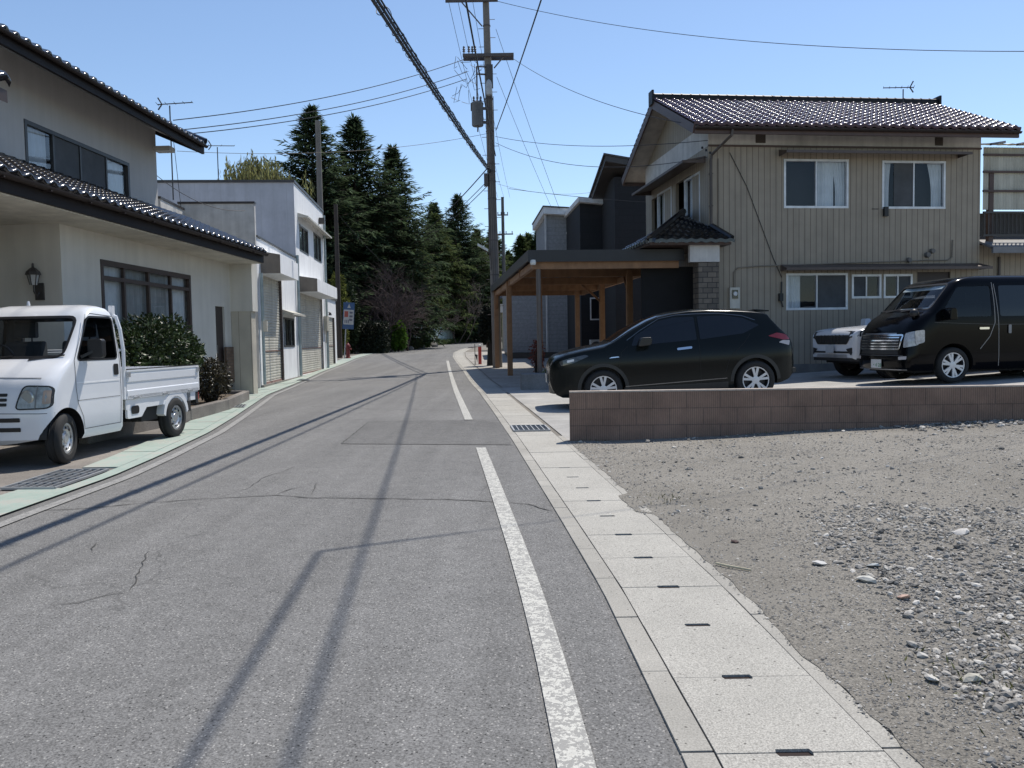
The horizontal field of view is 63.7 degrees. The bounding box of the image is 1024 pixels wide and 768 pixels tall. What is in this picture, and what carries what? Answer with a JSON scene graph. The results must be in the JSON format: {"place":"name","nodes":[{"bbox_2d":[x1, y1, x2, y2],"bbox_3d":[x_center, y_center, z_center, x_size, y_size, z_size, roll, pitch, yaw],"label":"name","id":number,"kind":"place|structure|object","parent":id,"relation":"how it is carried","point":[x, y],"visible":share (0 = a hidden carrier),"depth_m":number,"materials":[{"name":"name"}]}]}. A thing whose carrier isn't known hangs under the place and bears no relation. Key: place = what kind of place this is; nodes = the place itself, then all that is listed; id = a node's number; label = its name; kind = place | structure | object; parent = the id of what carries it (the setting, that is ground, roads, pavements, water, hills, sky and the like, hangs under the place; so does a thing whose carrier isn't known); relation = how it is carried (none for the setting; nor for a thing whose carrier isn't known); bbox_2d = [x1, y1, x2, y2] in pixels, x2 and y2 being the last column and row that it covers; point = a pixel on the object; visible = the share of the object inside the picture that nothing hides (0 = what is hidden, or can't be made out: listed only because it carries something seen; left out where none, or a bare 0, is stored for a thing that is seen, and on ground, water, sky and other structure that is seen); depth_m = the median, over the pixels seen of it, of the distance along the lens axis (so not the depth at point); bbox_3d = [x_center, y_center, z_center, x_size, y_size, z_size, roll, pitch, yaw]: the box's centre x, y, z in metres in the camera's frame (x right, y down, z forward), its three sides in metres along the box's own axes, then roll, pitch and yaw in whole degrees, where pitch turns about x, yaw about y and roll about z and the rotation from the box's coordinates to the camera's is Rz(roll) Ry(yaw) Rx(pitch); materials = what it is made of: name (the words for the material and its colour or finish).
{"place":"outdoors","nodes":[
{"label":"outdoors","id":0,"kind":"place"},
{"bbox_2d":[0,352,358,494],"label":"apron","id":1,"kind":"object","parent":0,"point":[23,461],"visible":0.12,"depth_m":9.51,"materials":[{"name":"concrete"}]},
{"bbox_2d":[0,301,198,463],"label":"kei truck","id":2,"kind":"object","parent":1,"relation":"on","point":[84,384],"visible":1,"depth_m":9.30,"materials":[{"name":"white paint"}]},
{"bbox_2d":[79,391,249,443],"bbox_3d":[-6.258,0.477,14.671,1.969,0.240,8.070,-1,3,0],"label":"planter","id":3,"kind":"object","parent":1,"relation":"on","point":[228,401],"visible":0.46,"depth_m":13.80,"materials":[{"name":"concrete"}]},
{"bbox_2d":[113,312,206,391],"bbox_3d":[-5.996,-0.334,13.960,1.282,1.816,3.534,-1,3,0],"label":"camellia hedge","id":4,"kind":"object","parent":3,"relation":"on","point":[148,341],"visible":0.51,"depth_m":13.47,"materials":[{"name":"green plant"}]},
{"bbox_2d":[198,355,232,402],"bbox_3d":[-5.757,-0.046,15.760,0.797,1.032,1.094,-1,3,0],"label":"camellia hedge","id":5,"kind":"object","parent":3,"relation":"on","point":[212,383],"visible":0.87,"depth_m":15.60,"materials":[{"name":"green plant"}]},
{"bbox_2d":[0,353,373,514],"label":"gutter kerb","id":6,"kind":"structure","parent":1,"relation":"on","point":[16,506],"depth_m":8.75,"materials":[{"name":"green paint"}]},
{"bbox_2d":[0,350,396,508],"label":"gutter lids","id":7,"kind":"object","parent":1,"relation":"on","point":[194,426],"visible":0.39,"depth_m":10.13,"materials":[{"name":"green paint"}]},
{"bbox_2d":[0,468,108,489],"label":"drain grate","id":8,"kind":"object","parent":7,"relation":"on","point":[58,478],"visible":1,"depth_m":7.69,"materials":[{"name":"metal"}]},
{"bbox_2d":[342,301,354,358],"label":"roadside sign","id":9,"kind":"object","parent":7,"relation":"on","point":[348,315],"visible":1,"depth_m":44.85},
{"bbox_2d":[349,258,433,352],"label":"bare shrub","id":10,"kind":"object","parent":1,"relation":"on","point":[392,315],"visible":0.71,"depth_m":54.01,"materials":[{"name":"plant"}]},
{"bbox_2d":[0,338,569,516],"bbox_3d":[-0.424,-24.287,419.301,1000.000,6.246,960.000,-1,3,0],"label":"ground","id":11,"kind":"structure","parent":0,"point":[484,348],"depth_m":12.73,"materials":[{"name":"concrete"}]},
{"bbox_2d":[0,23,268,394],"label":"stucco house","id":12,"kind":"structure","parent":11,"relation":"on","point":[85,219],"depth_m":15.08,"materials":[{"name":"beige"}]},
{"bbox_2d":[24,119,130,196],"bbox_3d":[-8.317,-4.178,15.850,0.168,0.884,3.570,-1,3,2],"label":"window","id":13,"kind":"structure","parent":12,"relation":"in","point":[68,156],"depth_m":15.62,"materials":[{"name":"glass"}]},
{"bbox_2d":[100,259,192,336],"bbox_3d":[-7.158,-1.279,16.233,0.170,1.994,3.670,-1,3,2],"label":"window","id":14,"kind":"structure","parent":12,"relation":"in","point":[131,289],"depth_m":16.10,"materials":[{"name":"clear glass"}]},
{"bbox_2d":[215,306,224,380],"bbox_3d":[-7.008,-0.840,19.689,0.080,2.020,0.550,-1,3,2],"label":"door","id":15,"kind":"structure","parent":12,"relation":"in","point":[218,310],"depth_m":19.73,"materials":[{"name":"metal"}]},
{"bbox_2d":[157,180,336,387],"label":"shutter building","id":16,"kind":"structure","parent":11,"relation":"on","point":[282,222],"depth_m":28.83,"materials":[{"name":"white paint"}]},
{"bbox_2d":[155,98,192,199],"bbox_3d":[-9.078,-6.357,22.304,0.913,2.729,0.320,-1,3,-9],"label":"tv antenna","id":17,"kind":"object","parent":16,"relation":"on","point":[161,104],"visible":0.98,"depth_m":22.27,"materials":[{"name":"metal"}]},
{"bbox_2d":[208,140,234,179],"bbox_3d":[-10.308,-7.775,29.282,0.913,1.659,0.320,-3,3,-29],"label":"tv antenna","id":18,"kind":"object","parent":16,"relation":"on","point":[210,145],"visible":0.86,"depth_m":29.19,"materials":[{"name":"metal"}]},
{"bbox_2d":[283,317,294,346],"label":"window","id":19,"kind":"structure","parent":16,"relation":"in","point":[284,319],"depth_m":27.87,"materials":[{"name":"black glass"}]},
{"bbox_2d":[299,224,308,255],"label":"window","id":20,"kind":"structure","parent":16,"relation":"in","point":[303,233],"depth_m":30.87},
{"bbox_2d":[313,232,321,262],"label":"window","id":21,"kind":"structure","parent":16,"relation":"in","point":[317,240],"depth_m":34.12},
{"bbox_2d":[217,148,315,198],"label":"willow tree","id":22,"kind":"object","parent":11,"relation":"on","point":[250,170],"visible":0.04,"depth_m":49.30,"materials":[{"name":"green plant"}]},
{"bbox_2d":[315,120,324,280],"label":"utility pole","id":23,"kind":"object","parent":11,"relation":"on","point":[318,165],"visible":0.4,"depth_m":41.36,"materials":[{"name":"concrete"}]},
{"bbox_2d":[264,103,390,350],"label":"conifer tree","id":24,"kind":"object","parent":11,"relation":"on","point":[332,179],"visible":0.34,"depth_m":54.50,"materials":[{"name":"green plant"}]},
{"bbox_2d":[325,299,336,365],"bbox_3d":[-10.840,-2.280,38.135,5.216,3.440,4.510,-1,3,-4],"label":"garage extension","id":25,"kind":"object","parent":11,"relation":"on","point":[332,332],"visible":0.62,"depth_m":39.43,"materials":[{"name":"white paint"}]},
{"bbox_2d":[334,204,342,357],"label":"utility pole","id":26,"kind":"object","parent":11,"relation":"on","point":[338,307],"visible":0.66,"depth_m":45.67,"materials":[{"name":"concrete"}]},
{"bbox_2d":[328,271,351,354],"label":"dark conifer shrub","id":27,"kind":"object","parent":11,"relation":"on","point":[342,287],"visible":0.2,"depth_m":48.66,"materials":[{"name":"green plant"}]},
{"bbox_2d":[341,281,362,353],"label":"dark conifer shrub","id":28,"kind":"object","parent":11,"relation":"on","point":[353,340],"visible":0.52,"depth_m":50.64,"materials":[{"name":"green plant"}]},
{"bbox_2d":[358,319,392,353],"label":"clipped hedge","id":29,"kind":"object","parent":11,"relation":"on","point":[368,337],"visible":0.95,"depth_m":51.18,"materials":[{"name":"green plant"}]},
{"bbox_2d":[323,112,438,340],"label":"conifer tree","id":30,"kind":"object","parent":11,"relation":"on","point":[353,134],"visible":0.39,"depth_m":58.64,"materials":[{"name":"green plant"}]},
{"bbox_2d":[389,319,408,351],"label":"bright shrub","id":31,"kind":"object","parent":11,"relation":"on","point":[399,338],"visible":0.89,"depth_m":54.40,"materials":[{"name":"green plant"}]},
{"bbox_2d":[357,271,448,350],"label":"bare shrub","id":32,"kind":"object","parent":11,"relation":"on","point":[372,315],"visible":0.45,"depth_m":55.84,"materials":[{"name":"plant"}]},
{"bbox_2d":[353,143,459,346],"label":"conifer tree","id":33,"kind":"object","parent":11,"relation":"on","point":[396,163],"visible":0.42,"depth_m":61.70,"materials":[{"name":"green plant"}]},
{"bbox_2d":[406,338,424,349],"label":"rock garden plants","id":34,"kind":"object","parent":11,"relation":"on","point":[416,344],"visible":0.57,"depth_m":60.27,"materials":[{"name":"green plant"}]},
{"bbox_2d":[390,207,447,336],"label":"conifer tree","id":35,"kind":"object","parent":11,"relation":"on","point":[441,302],"visible":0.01,"depth_m":75.50,"materials":[{"name":"green plant"}]},
{"bbox_2d":[415,249,455,330],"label":"conifer tree","id":36,"kind":"object","parent":11,"relation":"on","point":[440,298],"visible":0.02,"depth_m":79.30,"materials":[{"name":"green plant"}]},
{"bbox_2d":[424,299,465,344],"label":"bare shrub","id":37,"kind":"object","parent":11,"relation":"on","point":[446,317],"visible":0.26,"depth_m":70.36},
{"bbox_2d":[416,202,480,341],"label":"conifer tree","id":38,"kind":"object","parent":11,"relation":"on","point":[436,208],"visible":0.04,"depth_m":90.75,"materials":[{"name":"green plant"}]},
{"bbox_2d":[423,211,478,338],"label":"conifer tree","id":39,"kind":"object","parent":11,"relation":"on","point":[434,218],"visible":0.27,"depth_m":81.65,"materials":[{"name":"green plant"}]},
{"bbox_2d":[434,279,488,343],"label":"bare shrub","id":40,"kind":"object","parent":11,"relation":"on","point":[476,306],"visible":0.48,"depth_m":81.47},
{"bbox_2d":[442,193,501,340],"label":"conifer tree","id":41,"kind":"object","parent":11,"relation":"on","point":[457,223],"visible":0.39,"depth_m":86.56,"materials":[{"name":"green plant"}]},
{"bbox_2d":[467,228,501,341],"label":"conifer tree","id":42,"kind":"object","parent":11,"relation":"on","point":[482,250],"visible":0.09,"depth_m":90.54,"materials":[{"name":"green plant"}]},
{"bbox_2d":[477,304,492,365],"bbox_3d":[-1.048,-2.074,35.522,0.940,2.809,1.011,-1,3,0],"label":"clipped shrub","id":43,"kind":"object","parent":11,"relation":"on","point":[484,329],"visible":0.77,"depth_m":35.32,"materials":[{"name":"green plant"}]},
{"bbox_2d":[484,230,513,273],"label":"conifer tree","id":44,"kind":"object","parent":11,"relation":"on","point":[500,250],"visible":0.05,"depth_m":98.96,"materials":[{"name":"green plant"}]},
{"bbox_2d":[500,296,503,349],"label":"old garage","id":45,"kind":"structure","parent":11,"relation":"on","point":[501,307],"depth_m":53.84,"materials":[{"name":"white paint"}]},
{"bbox_2d":[497,197,512,303],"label":"utility pole","id":46,"kind":"object","parent":11,"relation":"on","point":[502,215],"visible":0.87,"depth_m":69.31,"materials":[{"name":"concrete"}]},
{"bbox_2d":[505,233,528,267],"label":"conifer tree","id":47,"kind":"object","parent":11,"relation":"on","point":[518,252],"visible":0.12,"depth_m":102.80,"materials":[{"name":"green plant"}]},
{"bbox_2d":[523,231,533,248],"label":"conifer tree","id":48,"kind":"object","parent":11,"relation":"on","point":[528,236],"visible":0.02,"depth_m":106.73,"materials":[{"name":"green plant"}]},
{"bbox_2d":[523,231,535,250],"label":"conifer tree","id":49,"kind":"object","parent":11,"relation":"on","point":[532,245],"visible":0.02,"depth_m":101.84,"materials":[{"name":"green plant"}]},
{"bbox_2d":[503,205,568,358],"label":"grey house","id":50,"kind":"structure","parent":11,"relation":"on","point":[549,225],"depth_m":41.99,"materials":[{"name":"paint"}]},
{"bbox_2d":[496,30,558,206],"bbox_3d":[0.900,-11.477,37.341,0.016,6.214,8.367,0,3,21],"label":"overhead cable","id":51,"kind":"object","parent":50,"relation":"attached to","point":[527,120],"visible":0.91,"depth_m":36.92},
{"bbox_2d":[490,249,683,375],"bbox_3d":[1.767,-1.978,27.444,3.980,3.481,13.775,-1,3,-5],"label":"timber carport","id":52,"kind":"object","parent":11,"relation":"on","point":[538,274],"visible":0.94,"depth_m":23.98,"materials":[{"name":"wood"}]},
{"bbox_2d":[454,347,812,767],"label":"gutter channel","id":53,"kind":"object","parent":11,"relation":"on","point":[794,753],"visible":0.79,"depth_m":2.95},
{"bbox_2d":[455,348,898,767],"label":"gutter covers","id":54,"kind":"object","parent":53,"relation":"on","point":[782,700],"visible":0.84,"depth_m":3.32,"materials":[{"name":"concrete"}]},
{"bbox_2d":[510,424,550,431],"bbox_3d":[0.248,0.611,11.434,0.547,0.022,0.692,-1,3,0],"label":"drain grate","id":55,"kind":"object","parent":54,"relation":"on","point":[526,428],"visible":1,"depth_m":11.43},
{"bbox_2d":[569,384,1023,440],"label":"block wall","id":56,"kind":"structure","parent":11,"relation":"on","point":[601,415],"depth_m":9.83,"materials":[{"name":"concrete"}]},
{"bbox_2d":[621,90,1021,372],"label":"house","id":57,"kind":"structure","parent":11,"relation":"on","point":[802,219],"depth_m":21.31,"materials":[{"name":"beige metal"}]},
{"bbox_2d":[514,59,680,122],"bbox_3d":[2.279,-9.761,26.820,0.016,6.166,14.080,-2,3,-18],"label":"overhead cable","id":58,"kind":"object","parent":57,"relation":"attached to","point":[602,102],"visible":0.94,"depth_m":25.28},
{"bbox_2d":[657,186,671,227],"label":"window","id":59,"kind":"structure","parent":57,"relation":"in","point":[658,197],"depth_m":24.88,"materials":[{"name":"metal"}]},
{"bbox_2d":[641,267,692,318],"bbox_3d":[4.138,-1.564,21.433,1.580,2.950,0.070,-1,3,-7],"label":"porch door","id":60,"kind":"structure","parent":57,"relation":"in","point":[663,290],"depth_m":21.33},
{"bbox_2d":[684,171,699,220],"bbox_3d":[4.877,-4.837,21.997,0.169,1.424,1.220,-1,3,-7],"label":"window","id":61,"kind":"structure","parent":57,"relation":"in","point":[690,178],"depth_m":22.44,"materials":[{"name":"metal"}]},
{"bbox_2d":[784,159,848,207],"bbox_3d":[7.787,-5.135,21.182,1.750,1.244,0.170,-1,3,-7],"label":"window","id":62,"kind":"structure","parent":57,"relation":"in","point":[825,170],"depth_m":21.27,"materials":[{"name":"metal"}]},
{"bbox_2d":[786,273,847,309],"bbox_3d":[7.860,-2.389,21.330,1.680,0.944,0.166,-1,3,-7],"label":"window","id":63,"kind":"structure","parent":57,"relation":"in","point":[831,289],"depth_m":21.32,"materials":[{"name":"glass"}]},
{"bbox_2d":[852,274,881,298],"bbox_3d":[9.212,-2.540,21.449,0.820,0.624,0.085,-1,3,-7],"label":"window","id":64,"kind":"structure","parent":57,"relation":"in","point":[859,281],"depth_m":21.42,"materials":[{"name":"metal"}]},
{"bbox_2d":[883,274,912,297],"bbox_3d":[10.080,-2.560,21.556,0.810,0.624,0.085,-1,3,-7],"label":"window","id":65,"kind":"structure","parent":57,"relation":"in","point":[902,280],"depth_m":21.55,"materials":[{"name":"metal"}]},
{"bbox_2d":[883,81,914,104],"bbox_3d":[11.183,-8.325,23.841,0.813,0.788,0.320,0,3,20],"label":"tv antenna","id":66,"kind":"object","parent":57,"relation":"on","point":[910,87],"visible":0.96,"depth_m":23.79,"materials":[{"name":"metal"}]},
{"bbox_2d":[882,160,945,208],"bbox_3d":[10.446,-5.183,21.508,1.770,1.234,0.167,-1,3,-7],"label":"window","id":67,"kind":"structure","parent":57,"relation":"in","point":[904,171],"depth_m":21.46,"materials":[{"name":"metal"}]},
{"bbox_2d":[917,272,948,281],"bbox_3d":[11.087,-1.963,21.760,0.930,1.970,0.050,-1,3,-7],"label":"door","id":68,"kind":"structure","parent":57,"relation":"in","point":[921,276],"depth_m":21.68,"materials":[{"name":"metal"}]},
{"bbox_2d":[979,141,1023,275],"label":"balcony annex","id":69,"kind":"object","parent":11,"relation":"on","point":[1001,250],"visible":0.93,"depth_m":21.78,"materials":[{"name":"beige"}]},
{"bbox_2d":[0,340,685,767],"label":"road","id":70,"kind":"structure","parent":0,"point":[336,618],"depth_m":3.87,"materials":[{"name":"asphalt"}]},
{"bbox_2d":[0,353,377,526],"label":"road line","id":71,"kind":"object","parent":70,"relation":"on","point":[72,497],"visible":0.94,"depth_m":8.23,"materials":[{"name":"paint"}]},
{"bbox_2d":[46,394,551,604],"bbox_3d":[-2.214,0.630,12.198,4.285,0.001,16.308,-1,3,-7],"label":"road crack","id":72,"kind":"object","parent":70,"relation":"on","point":[295,496],"visible":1,"depth_m":6.57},
{"bbox_2d":[342,420,510,444],"bbox_3d":[-1.134,0.654,11.410,2.250,0.001,3.280,-1,3,0],"label":"road patch","id":73,"kind":"object","parent":70,"relation":"on","point":[462,432],"visible":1,"depth_m":11.16,"materials":[{"name":"asphalt"}]},
{"bbox_2d":[446,361,472,419],"bbox_3d":[-1.958,-0.301,26.969,0.153,0.265,28.222,-1,3,-5],"label":"road line","id":74,"kind":"object","parent":70,"relation":"on","point":[465,411],"visible":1,"depth_m":17.72,"materials":[{"name":"white paint"}]},
{"bbox_2d":[476,447,595,767],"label":"road line","id":75,"kind":"object","parent":70,"relation":"on","point":[571,745],"visible":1,"depth_m":3.27,"materials":[{"name":"white paint"}]},
{"bbox_2d":[453,348,922,767],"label":"kerb","id":76,"kind":"structure","parent":70,"relation":"on","point":[692,743],"depth_m":3.29,"materials":[{"name":"concrete"}]},
{"bbox_2d":[430,338,472,345],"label":"verge grass","id":77,"kind":"structure","parent":0,"point":[457,340],"depth_m":81.67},
{"bbox_2d":[414,327,456,339],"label":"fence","id":78,"kind":"object","parent":77,"relation":"on","point":[448,334],"visible":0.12,"depth_m":80.57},
{"bbox_2d":[465,352,548,386],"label":"pebble yard","id":79,"kind":"structure","parent":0,"point":[500,377],"depth_m":32.41,"materials":[{"name":"concrete"}]},
{"bbox_2d":[445,0,513,367],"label":"utility pole","id":80,"kind":"object","parent":79,"relation":"on","point":[487,56],"visible":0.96,"depth_m":33.37,"materials":[{"name":"concrete"}]},
{"bbox_2d":[173,58,466,120],"bbox_3d":[-5.427,-10.039,27.500,0.024,5.323,13.546,1,4,33],"label":"overhead cable","id":81,"kind":"object","parent":80,"relation":"attached to","point":[313,99],"visible":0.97,"depth_m":25.86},
{"bbox_2d":[185,72,465,129],"bbox_3d":[-5.419,-9.622,27.472,0.024,5.093,13.630,1,4,32],"label":"overhead cable","id":82,"kind":"object","parent":80,"relation":"attached to","point":[317,110],"visible":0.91,"depth_m":26.07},
{"bbox_2d":[195,79,465,133],"bbox_3d":[-5.416,-9.410,27.433,0.024,4.973,13.714,1,4,32],"label":"overhead cable","id":83,"kind":"object","parent":80,"relation":"attached to","point":[321,115],"visible":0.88,"depth_m":26.19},
{"bbox_2d":[181,133,487,153],"bbox_3d":[-5.701,-8.688,29.473,12.295,2.315,0.014,-4,4,-39],"label":"overhead cable","id":84,"kind":"object","parent":80,"relation":"attached to","point":[319,152],"visible":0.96,"depth_m":28.07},
{"bbox_2d":[371,0,490,172],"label":"cable bundle","id":85,"kind":"object","parent":80,"relation":"attached to","point":[390,23],"visible":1,"depth_m":13.72,"materials":[{"name":"rubber"}]},
{"bbox_2d":[408,170,485,241],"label":"overhead cable","id":86,"kind":"object","parent":80,"relation":"attached to","point":[453,205],"visible":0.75,"depth_m":40.93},
{"bbox_2d":[465,0,495,155],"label":"overhead cable","id":87,"kind":"object","parent":80,"relation":"attached to","point":[478,69],"visible":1,"depth_m":19.07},
{"bbox_2d":[496,0,541,129],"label":"overhead cable","id":88,"kind":"object","parent":80,"relation":"attached to","point":[521,59],"visible":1,"depth_m":21.56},
{"bbox_2d":[495,136,707,145],"bbox_3d":[2.084,-8.036,26.912,0.016,3.417,14.285,-2,3,-22],"label":"overhead cable","id":89,"kind":"object","parent":80,"relation":"attached to","point":[627,145],"visible":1,"depth_m":23.59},
{"bbox_2d":[497,143,706,166],"bbox_3d":[2.090,-7.712,26.954,0.016,3.566,14.239,-2,3,-22],"label":"overhead cable","id":90,"kind":"object","parent":80,"relation":"attached to","point":[596,166],"visible":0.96,"depth_m":26.13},
{"bbox_2d":[498,1,1023,51],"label":"overhead cable","id":91,"kind":"object","parent":80,"relation":"attached to","point":[779,43],"visible":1,"depth_m":24.19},
{"bbox_2d":[528,339,545,372],"bbox_3d":[0.791,-0.826,26.498,0.618,1.357,0.620,-1,3,0],"label":"nandina shrub","id":92,"kind":"object","parent":79,"relation":"on","point":[535,356],"visible":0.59,"depth_m":26.43,"materials":[{"name":"green plant"}]},
{"bbox_2d":[564,153,645,348],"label":"charcoal house","id":93,"kind":"structure","parent":79,"relation":"on","point":[601,223],"depth_m":35.72,"materials":[{"name":"paint"}]},
{"bbox_2d":[0,0,1023,253],"label":"sky","id":94,"kind":"structure","parent":0,"point":[219,56],"materials":[{"name":"blue"}]},
{"bbox_2d":[503,369,1023,439],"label":"parking lot","id":95,"kind":"structure","parent":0,"point":[550,409],"depth_m":16.69,"materials":[{"name":"concrete"}]},
{"bbox_2d":[520,373,545,389],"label":"concrete block","id":96,"kind":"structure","parent":95,"relation":"on","point":[532,381],"depth_m":20.25,"materials":[{"name":"concrete"}]},
{"bbox_2d":[545,309,795,397],"bbox_3d":[2.768,-0.511,15.048,4.332,1.635,2.060,-4,3,-1],"label":"hatchback car","id":97,"kind":"object","parent":95,"relation":"on","point":[708,349],"visible":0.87,"depth_m":14.22,"materials":[{"name":"black paint"}]},
{"bbox_2d":[813,318,891,377],"bbox_3d":[9.424,-1.104,18.635,4.837,1.850,2.260,-1,3,-9],"label":"white suv","id":98,"kind":"object","parent":95,"relation":"on","point":[839,347],"visible":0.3,"depth_m":18.21,"materials":[{"name":"paint"}]},
{"bbox_2d":[859,275,1023,382],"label":"black van","id":99,"kind":"object","parent":95,"relation":"on","point":[951,330],"visible":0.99,"depth_m":15.28,"materials":[{"name":"paint"}]},
{"bbox_2d":[568,419,1023,767],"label":"gravel lot","id":100,"kind":"structure","parent":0,"point":[821,649],"depth_m":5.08,"materials":[{"name":"gravel"}]},
{"bbox_2d":[715,562,750,570],"bbox_3d":[1.169,0.968,4.365,0.206,0.012,0.022,2,4,43],"label":"twig","id":101,"kind":"object","parent":100,"relation":"on","point":[731,566],"visible":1,"depth_m":4.36,"materials":[{"name":"wood"}]},
{"bbox_2d":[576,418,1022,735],"bbox_3d":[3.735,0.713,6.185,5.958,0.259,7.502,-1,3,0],"label":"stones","id":102,"kind":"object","parent":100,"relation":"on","point":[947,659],"visible":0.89,"depth_m":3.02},
{"bbox_2d":[857,575,876,582],"bbox_3d":[1.740,0.954,4.039,0.061,0.027,0.117,-3,4,-33],"label":"stone","id":103,"kind":"object","parent":100,"relation":"on","point":[867,578],"visible":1,"depth_m":4.02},
{"bbox_2d":[924,673,938,681],"bbox_3d":[1.487,1.042,2.919,0.047,0.024,0.054,1,4,31],"label":"stone","id":104,"kind":"object","parent":100,"relation":"on","point":[929,677],"visible":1,"depth_m":2.90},
{"bbox_2d":[952,528,969,534],"bbox_3d":[2.623,0.861,4.806,0.094,0.032,0.077,-2,3,-25],"label":"stone","id":105,"kind":"object","parent":100,"relation":"on","point":[963,531],"visible":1,"depth_m":4.79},
{"bbox_2d":[963,673,983,682],"bbox_3d":[1.615,1.032,2.900,0.069,0.029,0.052,-1,3,0],"label":"stone","id":106,"kind":"object","parent":100,"relation":"on","point":[971,677],"visible":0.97,"depth_m":2.88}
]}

